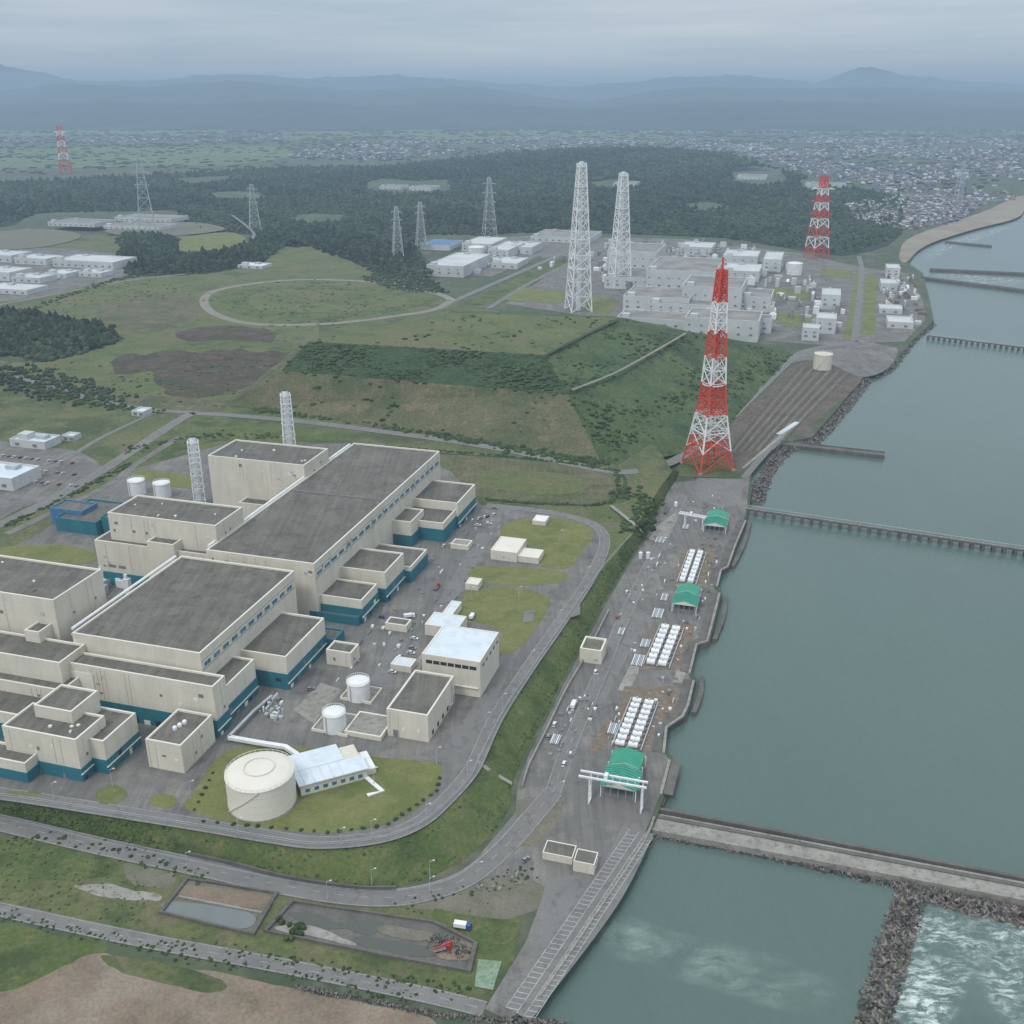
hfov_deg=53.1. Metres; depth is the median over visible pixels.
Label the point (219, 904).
basin divider
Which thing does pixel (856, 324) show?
road
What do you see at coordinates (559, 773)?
road
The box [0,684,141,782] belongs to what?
service building
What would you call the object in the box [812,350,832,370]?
tank
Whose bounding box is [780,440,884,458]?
jetty
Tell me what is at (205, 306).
oval track
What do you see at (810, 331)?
service building
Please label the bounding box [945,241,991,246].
jetty
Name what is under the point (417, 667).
paved patch
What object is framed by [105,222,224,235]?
school ground
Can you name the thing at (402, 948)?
pond water
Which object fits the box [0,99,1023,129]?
mountain range
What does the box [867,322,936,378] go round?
tetrapod breakwater
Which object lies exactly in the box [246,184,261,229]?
transmission tower
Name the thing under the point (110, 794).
lawn
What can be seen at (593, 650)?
seaside building
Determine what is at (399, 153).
distant town
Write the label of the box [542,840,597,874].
seaside gatehouse
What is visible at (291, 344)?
dry meadow
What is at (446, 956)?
silt bank
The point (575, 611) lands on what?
paved bay
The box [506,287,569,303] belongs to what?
lawn
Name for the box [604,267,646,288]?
turbine building
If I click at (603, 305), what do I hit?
lawn
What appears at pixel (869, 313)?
lawn
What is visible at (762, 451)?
quay strip
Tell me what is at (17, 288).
office building
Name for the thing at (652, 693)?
intake deck
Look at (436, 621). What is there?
annex building
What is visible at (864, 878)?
tetrapod breakwater
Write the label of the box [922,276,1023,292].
jetty
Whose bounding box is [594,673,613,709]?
paved patch
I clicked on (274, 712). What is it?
yard equipment
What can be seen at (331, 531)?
turbine building
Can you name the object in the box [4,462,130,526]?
hedge row
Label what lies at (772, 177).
clearing
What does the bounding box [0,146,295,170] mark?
rice field
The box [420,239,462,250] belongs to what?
blue roofed building
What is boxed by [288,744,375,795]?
white roofed hall
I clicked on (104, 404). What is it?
hedge row
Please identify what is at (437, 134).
rice field
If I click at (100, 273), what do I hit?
office building
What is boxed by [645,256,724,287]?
reactor building
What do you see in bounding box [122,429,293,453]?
hedge row
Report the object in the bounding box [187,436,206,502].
exhaust stack
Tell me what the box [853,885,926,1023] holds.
tetrapod breakwater
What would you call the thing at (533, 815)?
road
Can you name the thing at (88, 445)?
road
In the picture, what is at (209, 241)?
lit field
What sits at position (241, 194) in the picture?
clearing
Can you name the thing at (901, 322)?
service building
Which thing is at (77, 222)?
long shed
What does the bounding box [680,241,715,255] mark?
service building
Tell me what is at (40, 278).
office building
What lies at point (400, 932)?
silt bank
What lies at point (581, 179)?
exhaust stack
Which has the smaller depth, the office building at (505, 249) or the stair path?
the stair path
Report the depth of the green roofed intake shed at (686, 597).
636.72 m
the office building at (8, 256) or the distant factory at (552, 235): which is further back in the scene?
the distant factory at (552, 235)
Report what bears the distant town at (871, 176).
on the ground at (878, 258)
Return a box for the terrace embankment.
[0,236,678,886]
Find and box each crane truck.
[433,941,451,953]
[434,581,439,589]
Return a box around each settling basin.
[158,877,278,935]
[263,900,477,972]
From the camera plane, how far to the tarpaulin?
372.33 m
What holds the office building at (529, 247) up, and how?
on the ground at (878, 258)
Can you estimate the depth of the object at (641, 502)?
761.50 m
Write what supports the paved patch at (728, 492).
on the asphalt yard at (597, 823)
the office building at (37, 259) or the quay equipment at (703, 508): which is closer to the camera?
the quay equipment at (703, 508)
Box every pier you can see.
[746,505,1023,555]
[927,334,1023,350]
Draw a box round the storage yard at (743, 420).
[724,361,861,471]
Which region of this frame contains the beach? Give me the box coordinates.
[899,196,1023,262]
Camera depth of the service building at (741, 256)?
1887.75 m
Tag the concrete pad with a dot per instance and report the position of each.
(670, 523)
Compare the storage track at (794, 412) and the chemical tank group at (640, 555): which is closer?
the chemical tank group at (640, 555)
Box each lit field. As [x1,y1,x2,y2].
[174,232,244,251]
[264,246,407,282]
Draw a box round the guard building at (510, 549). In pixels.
[491,536,543,563]
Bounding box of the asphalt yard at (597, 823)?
[469,478,749,1017]
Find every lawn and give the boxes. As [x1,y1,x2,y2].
[0,544,96,563]
[6,791,41,795]
[95,785,126,803]
[135,469,194,488]
[149,794,176,807]
[185,745,442,832]
[460,587,549,652]
[463,254,575,304]
[469,566,567,584]
[500,518,593,568]
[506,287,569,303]
[587,296,620,314]
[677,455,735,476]
[767,312,813,325]
[771,287,810,299]
[820,268,852,277]
[843,272,858,339]
[862,273,876,334]
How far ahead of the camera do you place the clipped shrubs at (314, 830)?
433.86 m
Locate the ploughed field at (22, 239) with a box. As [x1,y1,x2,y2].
[0,229,81,249]
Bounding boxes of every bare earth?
[112,348,287,398]
[175,325,275,342]
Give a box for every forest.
[0,305,118,361]
[0,362,138,409]
[363,267,449,292]
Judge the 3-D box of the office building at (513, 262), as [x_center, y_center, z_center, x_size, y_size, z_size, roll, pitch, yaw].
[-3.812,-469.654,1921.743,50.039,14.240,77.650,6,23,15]
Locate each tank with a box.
[127,475,146,496]
[152,478,171,497]
[224,749,297,821]
[322,703,346,735]
[346,673,370,703]
[468,245,484,253]
[786,261,802,275]
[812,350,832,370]
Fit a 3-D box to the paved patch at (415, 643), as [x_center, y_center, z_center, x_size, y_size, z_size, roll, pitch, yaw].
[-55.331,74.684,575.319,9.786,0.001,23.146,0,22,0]
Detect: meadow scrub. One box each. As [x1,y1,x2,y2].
[0,843,155,921]
[5,276,417,406]
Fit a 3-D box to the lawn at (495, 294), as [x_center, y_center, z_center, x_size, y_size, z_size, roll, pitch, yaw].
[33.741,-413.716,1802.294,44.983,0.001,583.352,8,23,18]
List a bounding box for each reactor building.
[0,555,107,738]
[94,495,243,587]
[208,439,328,505]
[607,242,665,270]
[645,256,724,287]
[682,275,746,309]
[684,307,762,341]
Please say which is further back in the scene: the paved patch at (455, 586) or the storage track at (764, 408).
the storage track at (764, 408)
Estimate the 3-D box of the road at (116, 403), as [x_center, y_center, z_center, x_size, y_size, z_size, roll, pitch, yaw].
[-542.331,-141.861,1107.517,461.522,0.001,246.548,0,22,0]
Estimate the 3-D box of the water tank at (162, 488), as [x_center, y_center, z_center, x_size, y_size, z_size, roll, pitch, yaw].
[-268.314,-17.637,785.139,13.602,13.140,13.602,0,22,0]
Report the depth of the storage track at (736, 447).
1031.75 m
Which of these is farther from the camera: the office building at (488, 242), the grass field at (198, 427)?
the office building at (488, 242)
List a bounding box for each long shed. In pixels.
[48,218,115,226]
[103,221,177,229]
[114,213,188,222]
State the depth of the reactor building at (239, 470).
738.13 m
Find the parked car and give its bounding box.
[521,855,530,862]
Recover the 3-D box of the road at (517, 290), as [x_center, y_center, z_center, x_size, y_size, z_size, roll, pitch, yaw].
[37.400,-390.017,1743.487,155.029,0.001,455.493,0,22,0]
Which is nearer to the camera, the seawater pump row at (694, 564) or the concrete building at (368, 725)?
the concrete building at (368, 725)
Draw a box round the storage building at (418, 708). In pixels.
[386,670,454,741]
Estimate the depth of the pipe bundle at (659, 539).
734.25 m
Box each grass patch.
[0,840,118,894]
[0,923,109,991]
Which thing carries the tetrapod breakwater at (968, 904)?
in the sea water at (863, 686)
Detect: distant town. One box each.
[0,133,291,142]
[289,136,743,159]
[430,129,1023,134]
[725,135,1023,204]
[844,194,983,229]
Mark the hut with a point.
(543, 520)
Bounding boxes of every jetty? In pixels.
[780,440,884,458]
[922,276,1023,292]
[929,268,1023,275]
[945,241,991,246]
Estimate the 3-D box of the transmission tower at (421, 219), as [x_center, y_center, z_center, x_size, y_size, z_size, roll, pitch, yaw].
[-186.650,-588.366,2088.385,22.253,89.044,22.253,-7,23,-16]
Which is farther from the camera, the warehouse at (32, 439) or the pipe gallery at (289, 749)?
the warehouse at (32, 439)
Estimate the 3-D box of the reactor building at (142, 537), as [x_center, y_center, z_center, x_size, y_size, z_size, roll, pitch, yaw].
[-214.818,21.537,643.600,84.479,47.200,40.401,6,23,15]
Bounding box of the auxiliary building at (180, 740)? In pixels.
[145,708,215,773]
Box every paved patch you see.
[294,683,340,722]
[370,635,409,688]
[384,646,521,762]
[403,635,419,654]
[410,650,422,673]
[437,533,492,603]
[514,795,566,846]
[529,873,591,955]
[587,717,612,750]
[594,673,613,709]
[608,608,647,675]
[618,657,640,690]
[672,669,685,682]
[696,478,743,508]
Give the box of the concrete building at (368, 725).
[344,711,387,740]
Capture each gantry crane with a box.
[578,769,647,813]
[678,511,706,529]
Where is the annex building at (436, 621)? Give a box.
[425,600,466,635]
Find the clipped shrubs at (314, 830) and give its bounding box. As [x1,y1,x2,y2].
[193,771,441,833]
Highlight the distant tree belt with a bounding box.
[0,129,1023,194]
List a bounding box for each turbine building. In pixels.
[69,555,344,737]
[206,443,476,625]
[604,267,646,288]
[617,309,687,329]
[623,285,690,309]
[647,298,716,311]
[742,288,773,311]
[760,314,772,333]
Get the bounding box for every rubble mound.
[750,382,868,504]
[861,903,917,1023]
[925,897,1020,924]
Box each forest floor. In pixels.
[0,155,913,254]
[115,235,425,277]
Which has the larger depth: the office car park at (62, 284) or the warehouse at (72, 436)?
the office car park at (62, 284)
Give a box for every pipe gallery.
[228,735,298,754]
[365,775,384,796]
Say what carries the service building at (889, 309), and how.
on the ground at (878, 258)
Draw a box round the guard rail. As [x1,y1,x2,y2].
[5,817,519,891]
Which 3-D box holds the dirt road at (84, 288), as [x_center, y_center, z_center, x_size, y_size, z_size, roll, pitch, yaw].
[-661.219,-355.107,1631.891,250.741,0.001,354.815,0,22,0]
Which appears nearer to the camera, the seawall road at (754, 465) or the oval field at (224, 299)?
the seawall road at (754, 465)
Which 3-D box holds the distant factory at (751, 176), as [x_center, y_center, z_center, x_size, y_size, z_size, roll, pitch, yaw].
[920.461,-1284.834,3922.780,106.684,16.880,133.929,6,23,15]
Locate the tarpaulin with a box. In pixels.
[475,959,501,989]
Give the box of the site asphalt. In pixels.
[0,444,598,835]
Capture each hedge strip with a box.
[383,429,602,466]
[440,453,626,505]
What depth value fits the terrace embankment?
673.90 m
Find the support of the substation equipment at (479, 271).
on the ground at (878, 258)
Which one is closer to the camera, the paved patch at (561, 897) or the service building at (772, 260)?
the paved patch at (561, 897)
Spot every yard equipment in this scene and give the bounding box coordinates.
[98,566,131,593]
[259,693,283,721]
[336,599,436,681]
[418,520,499,607]
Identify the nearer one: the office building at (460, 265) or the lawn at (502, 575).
the lawn at (502, 575)
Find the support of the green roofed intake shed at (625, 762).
on the asphalt yard at (597, 823)
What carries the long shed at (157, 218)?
on the school ground at (185, 228)
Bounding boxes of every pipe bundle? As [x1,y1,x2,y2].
[549,734,562,744]
[607,723,619,734]
[617,627,625,634]
[631,654,644,666]
[639,639,651,647]
[652,608,664,618]
[655,536,664,542]
[660,593,669,600]
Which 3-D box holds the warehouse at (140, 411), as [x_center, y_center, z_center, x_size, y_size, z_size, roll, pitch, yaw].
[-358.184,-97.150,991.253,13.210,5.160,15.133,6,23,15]
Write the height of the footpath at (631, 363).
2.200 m
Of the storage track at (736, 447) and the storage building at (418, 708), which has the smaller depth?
the storage building at (418, 708)
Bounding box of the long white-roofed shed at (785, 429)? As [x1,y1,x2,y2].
[776,422,799,434]
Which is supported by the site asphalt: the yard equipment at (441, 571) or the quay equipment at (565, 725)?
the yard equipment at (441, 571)
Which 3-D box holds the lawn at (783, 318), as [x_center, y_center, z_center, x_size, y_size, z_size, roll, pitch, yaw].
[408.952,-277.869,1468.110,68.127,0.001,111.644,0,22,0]
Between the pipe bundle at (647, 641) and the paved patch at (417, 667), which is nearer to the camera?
the paved patch at (417, 667)
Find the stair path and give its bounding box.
[477,760,511,784]
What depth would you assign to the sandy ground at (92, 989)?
359.85 m
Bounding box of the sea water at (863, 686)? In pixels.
[519,212,1023,1023]
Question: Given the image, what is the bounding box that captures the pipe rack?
[228,695,272,735]
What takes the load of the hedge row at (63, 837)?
on the ground at (878, 258)
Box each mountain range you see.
[0,64,1023,101]
[0,80,1023,108]
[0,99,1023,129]
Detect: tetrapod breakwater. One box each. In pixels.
[292,983,567,1023]
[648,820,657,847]
[655,834,900,889]
[750,377,871,503]
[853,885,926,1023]
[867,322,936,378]
[900,880,1023,927]
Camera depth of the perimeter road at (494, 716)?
447.62 m
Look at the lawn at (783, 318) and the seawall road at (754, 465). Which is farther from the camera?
the lawn at (783, 318)
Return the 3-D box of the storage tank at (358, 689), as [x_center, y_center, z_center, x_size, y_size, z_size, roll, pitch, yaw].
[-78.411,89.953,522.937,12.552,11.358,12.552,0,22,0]
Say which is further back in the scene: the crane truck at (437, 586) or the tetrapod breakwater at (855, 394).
the tetrapod breakwater at (855, 394)
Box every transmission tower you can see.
[53,126,72,174]
[131,150,156,231]
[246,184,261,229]
[391,206,403,255]
[415,202,426,246]
[481,177,497,236]
[803,176,834,259]
[952,161,966,203]
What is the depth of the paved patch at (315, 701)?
521.61 m
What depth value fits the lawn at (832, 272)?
1836.84 m
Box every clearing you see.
[174,176,234,183]
[208,191,264,199]
[288,214,343,222]
[367,179,450,193]
[419,234,476,248]
[592,180,640,187]
[687,202,730,210]
[732,171,785,185]
[800,177,871,189]
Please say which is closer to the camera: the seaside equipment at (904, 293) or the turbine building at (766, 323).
the turbine building at (766, 323)
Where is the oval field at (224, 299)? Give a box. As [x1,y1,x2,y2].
[217,285,424,318]
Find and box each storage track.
[731,366,799,448]
[732,367,803,451]
[737,367,808,451]
[741,368,812,450]
[745,371,814,450]
[748,370,819,450]
[752,371,823,450]
[756,370,829,450]
[761,371,833,449]
[769,372,837,443]
[772,373,845,449]
[777,373,850,448]
[794,372,841,421]
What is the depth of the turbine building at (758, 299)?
1510.10 m
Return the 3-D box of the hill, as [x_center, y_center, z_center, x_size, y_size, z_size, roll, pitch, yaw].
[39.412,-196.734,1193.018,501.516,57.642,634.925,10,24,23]
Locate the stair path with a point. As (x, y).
(487, 768)
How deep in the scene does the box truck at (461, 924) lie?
391.08 m
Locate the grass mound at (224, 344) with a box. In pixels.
[171,340,298,353]
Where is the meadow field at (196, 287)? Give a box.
[0,273,318,399]
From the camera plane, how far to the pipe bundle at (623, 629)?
608.41 m
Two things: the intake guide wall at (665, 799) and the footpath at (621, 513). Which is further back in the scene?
the footpath at (621, 513)
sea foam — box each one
[898,918,946,1012]
[900,928,968,1023]
[978,923,1023,1002]
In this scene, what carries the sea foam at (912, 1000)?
on the aerated water
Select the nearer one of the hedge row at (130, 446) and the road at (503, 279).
the hedge row at (130, 446)
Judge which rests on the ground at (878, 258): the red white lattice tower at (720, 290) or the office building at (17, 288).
the red white lattice tower at (720, 290)
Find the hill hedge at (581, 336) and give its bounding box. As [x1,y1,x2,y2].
[545,319,617,353]
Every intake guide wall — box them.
[662,794,667,807]
[691,676,703,715]
[712,595,727,642]
[731,520,751,568]
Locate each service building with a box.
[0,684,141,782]
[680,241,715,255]
[723,249,760,265]
[724,263,761,281]
[763,251,783,271]
[801,323,819,340]
[816,312,836,333]
[821,288,840,309]
[878,304,902,313]
[879,278,897,291]
[884,264,900,277]
[886,315,913,328]
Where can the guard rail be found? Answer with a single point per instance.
(265, 875)
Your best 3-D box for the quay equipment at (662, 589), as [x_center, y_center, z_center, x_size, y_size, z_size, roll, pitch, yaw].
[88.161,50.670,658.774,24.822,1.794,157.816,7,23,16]
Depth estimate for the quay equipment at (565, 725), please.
525.95 m
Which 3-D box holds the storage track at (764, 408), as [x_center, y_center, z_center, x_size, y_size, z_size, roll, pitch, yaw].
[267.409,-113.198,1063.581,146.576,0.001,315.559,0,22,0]
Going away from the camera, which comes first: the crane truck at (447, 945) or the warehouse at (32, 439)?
the crane truck at (447, 945)
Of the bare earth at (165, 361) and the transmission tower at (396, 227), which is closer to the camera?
the bare earth at (165, 361)
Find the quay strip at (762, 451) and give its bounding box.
[742,423,798,467]
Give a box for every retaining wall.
[187,852,395,890]
[521,609,609,787]
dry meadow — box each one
[4,382,230,411]
[96,293,201,333]
[248,290,407,312]
[283,341,302,355]
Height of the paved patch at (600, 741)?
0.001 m
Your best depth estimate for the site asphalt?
543.20 m
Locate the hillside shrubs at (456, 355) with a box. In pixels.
[236,313,792,459]
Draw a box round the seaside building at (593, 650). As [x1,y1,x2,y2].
[579,636,606,664]
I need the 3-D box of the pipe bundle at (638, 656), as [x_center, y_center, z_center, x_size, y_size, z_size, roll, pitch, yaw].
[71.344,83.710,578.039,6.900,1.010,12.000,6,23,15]
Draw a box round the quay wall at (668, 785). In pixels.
[538,519,745,997]
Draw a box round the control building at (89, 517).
[49,499,123,535]
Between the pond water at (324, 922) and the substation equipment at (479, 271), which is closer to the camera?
the pond water at (324, 922)
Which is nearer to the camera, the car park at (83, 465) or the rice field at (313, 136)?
the car park at (83, 465)
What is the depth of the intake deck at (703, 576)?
692.62 m
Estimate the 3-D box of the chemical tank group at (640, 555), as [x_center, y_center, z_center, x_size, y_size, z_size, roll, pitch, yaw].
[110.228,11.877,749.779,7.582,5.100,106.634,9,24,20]
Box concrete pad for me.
[649,512,676,541]
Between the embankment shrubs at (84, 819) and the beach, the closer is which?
the embankment shrubs at (84, 819)
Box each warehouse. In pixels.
[0,461,41,490]
[9,430,61,449]
[62,432,81,441]
[131,406,152,416]
[237,262,271,268]
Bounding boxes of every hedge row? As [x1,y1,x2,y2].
[0,908,417,1005]
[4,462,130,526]
[7,831,208,885]
[12,382,165,413]
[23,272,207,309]
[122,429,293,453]
[157,937,471,1000]
[253,406,609,465]
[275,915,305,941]
[384,445,617,470]
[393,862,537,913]
[485,469,621,506]
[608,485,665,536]
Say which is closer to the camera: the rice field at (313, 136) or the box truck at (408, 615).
the box truck at (408, 615)
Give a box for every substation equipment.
[461,241,510,273]
[538,236,844,326]
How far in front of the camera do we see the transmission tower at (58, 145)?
4128.12 m
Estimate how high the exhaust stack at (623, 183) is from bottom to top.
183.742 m
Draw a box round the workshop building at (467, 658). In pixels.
[422,624,498,697]
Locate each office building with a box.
[0,250,32,262]
[0,266,32,280]
[0,282,48,294]
[11,273,56,283]
[14,254,62,264]
[44,269,81,277]
[52,254,136,269]
[78,268,113,277]
[426,252,490,277]
[462,236,506,251]
[488,241,524,257]
[491,256,527,268]
[511,241,542,254]
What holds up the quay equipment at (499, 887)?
on the grass field at (152, 920)
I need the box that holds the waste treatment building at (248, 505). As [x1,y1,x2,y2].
[238,497,272,519]
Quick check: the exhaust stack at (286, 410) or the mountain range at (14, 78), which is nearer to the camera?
the exhaust stack at (286, 410)
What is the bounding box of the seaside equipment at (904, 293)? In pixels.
[882,274,925,324]
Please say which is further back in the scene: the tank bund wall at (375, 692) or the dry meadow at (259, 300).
the dry meadow at (259, 300)
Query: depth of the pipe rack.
504.64 m
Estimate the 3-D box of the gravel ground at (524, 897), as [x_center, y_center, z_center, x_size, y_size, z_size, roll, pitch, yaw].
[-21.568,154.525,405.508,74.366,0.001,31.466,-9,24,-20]
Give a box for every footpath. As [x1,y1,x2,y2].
[571,333,686,389]
[610,505,641,531]
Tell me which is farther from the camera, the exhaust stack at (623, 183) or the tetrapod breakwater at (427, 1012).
the exhaust stack at (623, 183)
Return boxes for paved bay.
[522,610,535,622]
[570,601,579,617]
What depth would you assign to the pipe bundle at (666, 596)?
649.61 m
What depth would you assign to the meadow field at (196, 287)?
1357.08 m
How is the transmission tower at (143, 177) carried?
on the school ground at (185, 228)
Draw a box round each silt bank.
[275,925,355,945]
[378,925,436,940]
[431,940,471,959]
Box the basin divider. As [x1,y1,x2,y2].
[178,895,262,913]
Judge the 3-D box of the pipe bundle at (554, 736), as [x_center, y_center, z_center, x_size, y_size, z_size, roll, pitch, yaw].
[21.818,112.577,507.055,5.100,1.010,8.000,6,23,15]
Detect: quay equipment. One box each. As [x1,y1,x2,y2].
[476,871,521,893]
[548,693,596,757]
[608,706,621,747]
[618,543,678,651]
[650,536,721,735]
[678,490,722,520]
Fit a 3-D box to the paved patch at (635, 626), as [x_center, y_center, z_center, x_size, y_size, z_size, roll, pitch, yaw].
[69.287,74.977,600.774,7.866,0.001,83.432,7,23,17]
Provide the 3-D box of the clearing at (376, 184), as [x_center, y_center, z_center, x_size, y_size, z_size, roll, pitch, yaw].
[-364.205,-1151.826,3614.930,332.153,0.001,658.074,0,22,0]
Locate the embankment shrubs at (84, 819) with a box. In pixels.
[2,471,678,885]
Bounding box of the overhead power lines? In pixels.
[7,160,491,230]
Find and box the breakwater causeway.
[651,807,1023,906]
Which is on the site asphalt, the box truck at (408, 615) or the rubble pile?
the box truck at (408, 615)
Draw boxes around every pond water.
[161,901,255,928]
[288,912,383,934]
[353,936,436,956]
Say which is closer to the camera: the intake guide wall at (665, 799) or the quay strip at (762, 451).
the intake guide wall at (665, 799)
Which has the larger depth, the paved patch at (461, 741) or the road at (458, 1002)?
the paved patch at (461, 741)
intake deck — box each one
[615,686,681,750]
[639,625,694,669]
[673,548,716,586]
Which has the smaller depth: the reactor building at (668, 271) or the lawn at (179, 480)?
the lawn at (179, 480)
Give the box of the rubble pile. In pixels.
[426,932,471,960]
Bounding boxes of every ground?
[0,130,1023,1023]
[0,953,436,1023]
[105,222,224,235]
[403,874,544,918]
[458,236,924,344]
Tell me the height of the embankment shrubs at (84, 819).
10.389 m
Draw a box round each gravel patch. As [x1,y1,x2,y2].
[73,883,161,900]
[123,863,175,888]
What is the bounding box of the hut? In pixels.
[532,515,548,525]
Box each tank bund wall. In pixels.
[311,713,356,736]
[340,686,381,704]
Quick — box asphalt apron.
[791,341,897,376]
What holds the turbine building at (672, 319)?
on the ground at (878, 258)
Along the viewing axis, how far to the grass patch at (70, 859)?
425.40 m
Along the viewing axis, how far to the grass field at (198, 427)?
935.31 m
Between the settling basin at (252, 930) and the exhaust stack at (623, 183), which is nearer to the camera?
the settling basin at (252, 930)
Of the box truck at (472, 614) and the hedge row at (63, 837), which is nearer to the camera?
the hedge row at (63, 837)
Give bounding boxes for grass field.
[0,833,521,1000]
[127,418,359,456]
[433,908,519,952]
[447,452,623,503]
[475,470,586,494]
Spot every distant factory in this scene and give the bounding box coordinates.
[379,184,408,189]
[409,185,440,190]
[530,229,601,242]
[613,181,639,185]
[736,174,767,179]
[805,181,845,187]
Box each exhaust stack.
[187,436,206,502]
[280,390,295,444]
[564,161,591,312]
[608,171,630,288]
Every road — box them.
[0,274,181,304]
[0,411,638,527]
[0,503,609,848]
[0,789,562,906]
[0,902,487,1015]
[4,437,181,534]
[13,375,190,412]
[41,413,154,471]
[231,215,255,242]
[455,239,601,301]
[487,263,569,308]
[497,825,653,1020]
[545,494,687,792]
[666,341,860,465]
[741,423,791,477]
[851,256,863,341]
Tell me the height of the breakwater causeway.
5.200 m
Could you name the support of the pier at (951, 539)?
in the sea water at (863, 686)
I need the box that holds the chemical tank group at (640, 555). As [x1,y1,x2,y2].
[638,502,677,558]
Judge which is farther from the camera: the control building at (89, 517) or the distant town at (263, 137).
the distant town at (263, 137)
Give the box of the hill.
[226,310,792,464]
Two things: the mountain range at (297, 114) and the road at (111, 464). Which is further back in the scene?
the mountain range at (297, 114)
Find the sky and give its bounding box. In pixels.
[0,0,1023,86]
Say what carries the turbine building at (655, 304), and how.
on the ground at (878, 258)
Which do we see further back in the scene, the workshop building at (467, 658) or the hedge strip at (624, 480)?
the hedge strip at (624, 480)
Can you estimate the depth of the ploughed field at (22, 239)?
2204.28 m
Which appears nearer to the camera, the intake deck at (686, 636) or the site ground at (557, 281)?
the intake deck at (686, 636)
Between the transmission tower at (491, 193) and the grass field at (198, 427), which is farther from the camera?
the transmission tower at (491, 193)
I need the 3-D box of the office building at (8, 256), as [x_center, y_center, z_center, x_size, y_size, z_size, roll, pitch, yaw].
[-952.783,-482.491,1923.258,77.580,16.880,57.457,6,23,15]
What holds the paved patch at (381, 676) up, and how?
on the site asphalt
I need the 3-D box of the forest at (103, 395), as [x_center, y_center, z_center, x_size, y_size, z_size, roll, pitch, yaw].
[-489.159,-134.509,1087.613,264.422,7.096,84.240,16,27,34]
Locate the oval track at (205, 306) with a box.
[199,279,454,325]
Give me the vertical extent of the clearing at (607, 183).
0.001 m
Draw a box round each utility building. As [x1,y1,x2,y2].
[326,640,359,666]
[385,616,411,632]
[390,538,482,672]
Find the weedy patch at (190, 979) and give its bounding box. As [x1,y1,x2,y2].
[101,955,226,992]
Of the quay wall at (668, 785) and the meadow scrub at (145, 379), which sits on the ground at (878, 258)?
the quay wall at (668, 785)
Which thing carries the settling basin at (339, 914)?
on the grass field at (152, 920)
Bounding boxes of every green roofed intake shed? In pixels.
[600,747,645,802]
[671,582,701,614]
[703,509,728,533]
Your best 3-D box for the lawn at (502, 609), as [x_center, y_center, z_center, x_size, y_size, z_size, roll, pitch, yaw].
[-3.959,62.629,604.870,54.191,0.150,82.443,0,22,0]
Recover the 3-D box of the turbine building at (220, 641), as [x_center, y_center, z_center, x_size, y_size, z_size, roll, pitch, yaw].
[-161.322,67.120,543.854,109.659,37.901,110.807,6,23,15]
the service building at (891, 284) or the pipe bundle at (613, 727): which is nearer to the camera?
the pipe bundle at (613, 727)
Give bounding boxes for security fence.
[2,535,630,844]
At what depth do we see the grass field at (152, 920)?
392.78 m
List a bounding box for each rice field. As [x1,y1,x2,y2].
[0,130,226,136]
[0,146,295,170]
[269,132,371,139]
[377,130,678,144]
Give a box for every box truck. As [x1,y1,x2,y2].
[403,613,415,618]
[453,919,471,930]
[469,611,475,619]
[570,699,576,708]
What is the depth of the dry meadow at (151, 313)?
1457.07 m
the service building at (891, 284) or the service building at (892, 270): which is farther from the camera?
the service building at (892, 270)
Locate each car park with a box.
[0,247,126,301]
[0,441,100,518]
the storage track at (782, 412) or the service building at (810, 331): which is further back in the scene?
the service building at (810, 331)
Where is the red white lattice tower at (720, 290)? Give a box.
[680,257,735,475]
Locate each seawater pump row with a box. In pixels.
[611,696,658,750]
[643,623,683,667]
[677,549,706,583]
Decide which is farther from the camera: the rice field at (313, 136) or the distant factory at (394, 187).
the rice field at (313, 136)
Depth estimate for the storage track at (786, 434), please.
1051.66 m
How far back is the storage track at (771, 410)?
1035.01 m
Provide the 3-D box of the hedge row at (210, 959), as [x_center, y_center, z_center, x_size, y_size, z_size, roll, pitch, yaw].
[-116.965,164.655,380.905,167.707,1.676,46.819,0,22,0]
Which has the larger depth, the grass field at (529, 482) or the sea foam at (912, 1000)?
the grass field at (529, 482)

